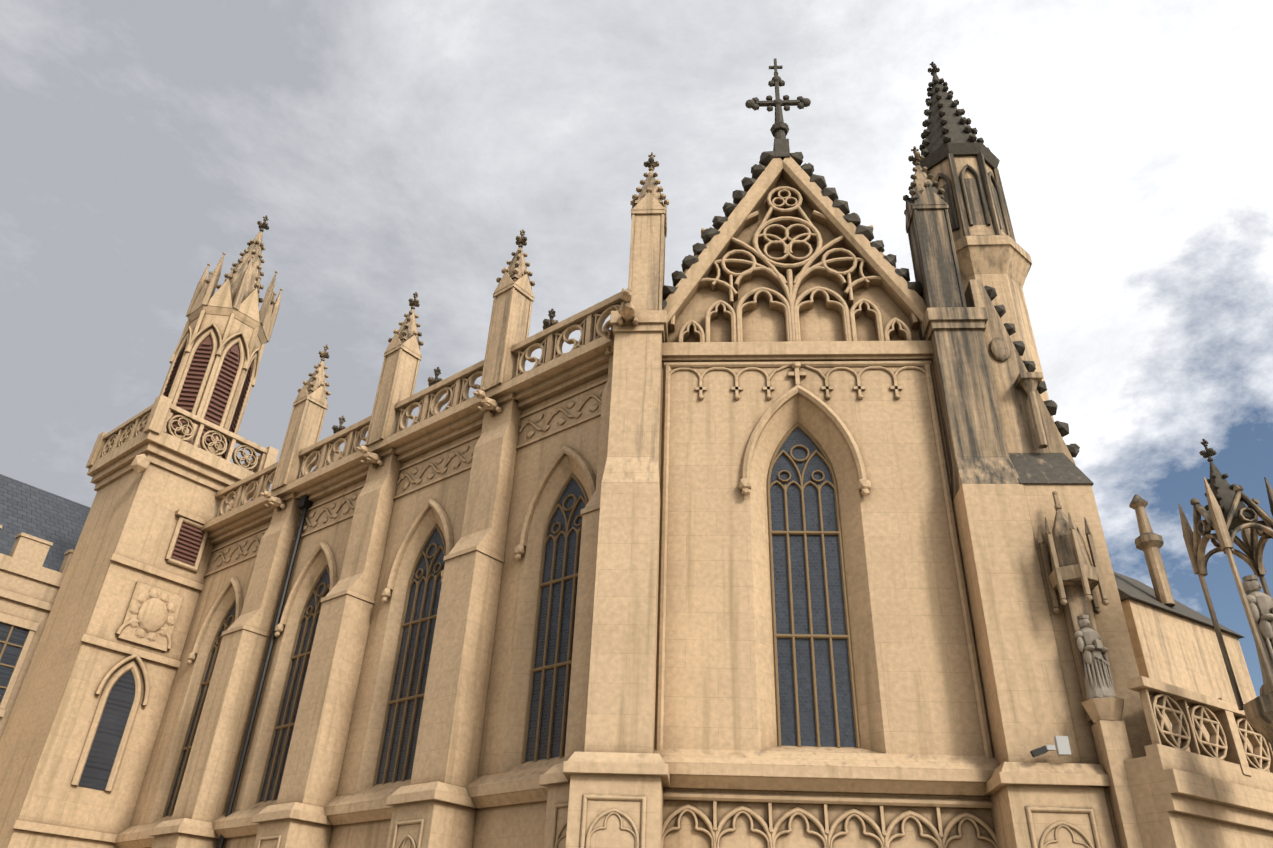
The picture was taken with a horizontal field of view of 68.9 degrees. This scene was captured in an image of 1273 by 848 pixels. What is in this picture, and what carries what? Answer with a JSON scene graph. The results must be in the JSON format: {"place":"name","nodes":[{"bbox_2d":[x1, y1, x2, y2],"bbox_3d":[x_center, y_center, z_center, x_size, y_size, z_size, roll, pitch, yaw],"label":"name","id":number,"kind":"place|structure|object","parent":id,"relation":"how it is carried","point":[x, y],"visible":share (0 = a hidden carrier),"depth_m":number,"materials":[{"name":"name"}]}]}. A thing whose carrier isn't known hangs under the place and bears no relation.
{"place":"outdoors","nodes":[
{"label":"outdoors","id":0,"kind":"place"},
{"bbox_2d":[0,525,73,740],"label":"background building","id":1,"kind":"structure","parent":0,"point":[30,585],"depth_m":32.18,"materials":[{"name":"beige stone"}]},
{"bbox_2d":[0,625,22,688],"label":"castle wing frames","id":2,"kind":"structure","parent":1,"relation":"attached to","point":[6,642],"depth_m":31.24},
{"bbox_2d":[0,622,28,701],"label":"window panes","id":3,"kind":"structure","parent":2,"relation":"in","point":[11,653],"depth_m":31.33,"materials":[{"name":"glass"}]},
{"bbox_2d":[0,474,90,571],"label":"roof","id":4,"kind":"structure","parent":1,"relation":"on","point":[57,521],"depth_m":36.80,"materials":[{"name":"tile"}]},
{"bbox_2d":[0,215,282,847],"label":"tower","id":5,"kind":"structure","parent":0,"point":[127,597],"depth_m":30.54,"materials":[{"name":"beige stone"}]},
{"bbox_2d":[164,335,252,565],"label":"louvers","id":6,"kind":"object","parent":5,"relation":"attached to","point":[188,544],"visible":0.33,"depth_m":35.48,"materials":[{"name":"brown wood"}]},
{"bbox_2d":[0,0,1272,696],"label":"sky","id":7,"kind":"structure","parent":0,"point":[390,151],"materials":[{"name":"grey"}]},
{"bbox_2d":[654,58,998,847],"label":"gable","id":8,"kind":"structure","parent":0,"point":[790,296],"depth_m":19.16,"materials":[{"name":"beige stone"}]},
{"bbox_2d":[767,423,859,747],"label":"gable frames","id":9,"kind":"structure","parent":8,"relation":"attached to","point":[811,636],"depth_m":19.07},
{"label":"ground","id":10,"kind":"structure","parent":0,"visible":0},
{"bbox_2d":[114,229,627,847],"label":"church side wall","id":11,"kind":"structure","parent":10,"relation":"on","point":[480,477],"depth_m":24.00,"materials":[{"name":"beige stone"}]},
{"bbox_2d":[217,495,312,847],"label":"drainpipe","id":12,"kind":"object","parent":11,"relation":"attached to","point":[305,504],"visible":0.94,"depth_m":26.99,"materials":[{"name":"black"}]},
{"bbox_2d":[162,474,587,816],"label":"side frames","id":13,"kind":"structure","parent":11,"relation":"attached to","point":[544,668],"depth_m":22.95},
{"bbox_2d":[563,146,1151,847],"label":"buttresses","id":14,"kind":"object","parent":10,"relation":"on","point":[1011,460],"visible":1,"depth_m":17.99,"materials":[{"name":"beige stone"}]},
{"bbox_2d":[1030,736,1070,756],"bbox_3d":[6.949,5.434,15.624,0.657,0.355,0.150,0,-32,4],"label":"security camera","id":15,"kind":"object","parent":14,"relation":"on","point":[1062,746],"depth_m":15.58,"materials":[{"name":"white plastic"}]},
{"bbox_2d":[913,62,1053,420],"bbox_3d":[8.795,0.141,21.980,2.550,27.182,2.550,0,-32,4],"label":"turret","id":16,"kind":"object","parent":10,"relation":"on","point":[960,162],"visible":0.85,"depth_m":24.62,"materials":[{"name":"beige stone"}]},
{"bbox_2d":[1038,491,1142,847],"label":"niche stone","id":17,"kind":"object","parent":10,"relation":"on","point":[1074,577],"visible":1,"depth_m":16.78,"materials":[{"name":"beige stone"}]},
{"bbox_2d":[1074,615,1116,699],"bbox_3d":[8.077,4.172,16.417,0.522,1.612,0.527,0,-32,4],"label":"statue","id":18,"kind":"object","parent":17,"relation":"attached to","point":[1098,676],"visible":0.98,"depth_m":16.24,"materials":[{"name":"stone"}]},
{"bbox_2d":[1113,494,1272,847],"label":"side building","id":19,"kind":"structure","parent":10,"relation":"on","point":[1200,774],"depth_m":15.90,"materials":[{"name":"beige stone"}]},
{"bbox_2d":[1178,439,1272,750],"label":"stone canopy","id":20,"kind":"object","parent":19,"relation":"on","point":[1228,510],"visible":1,"depth_m":15.76,"materials":[{"name":"beige stone"}]},
{"bbox_2d":[1242,575,1272,684],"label":"statue","id":21,"kind":"object","parent":20,"relation":"attached to","point":[1260,605],"visible":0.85,"depth_m":14.99,"materials":[{"name":"stone"}]}
]}

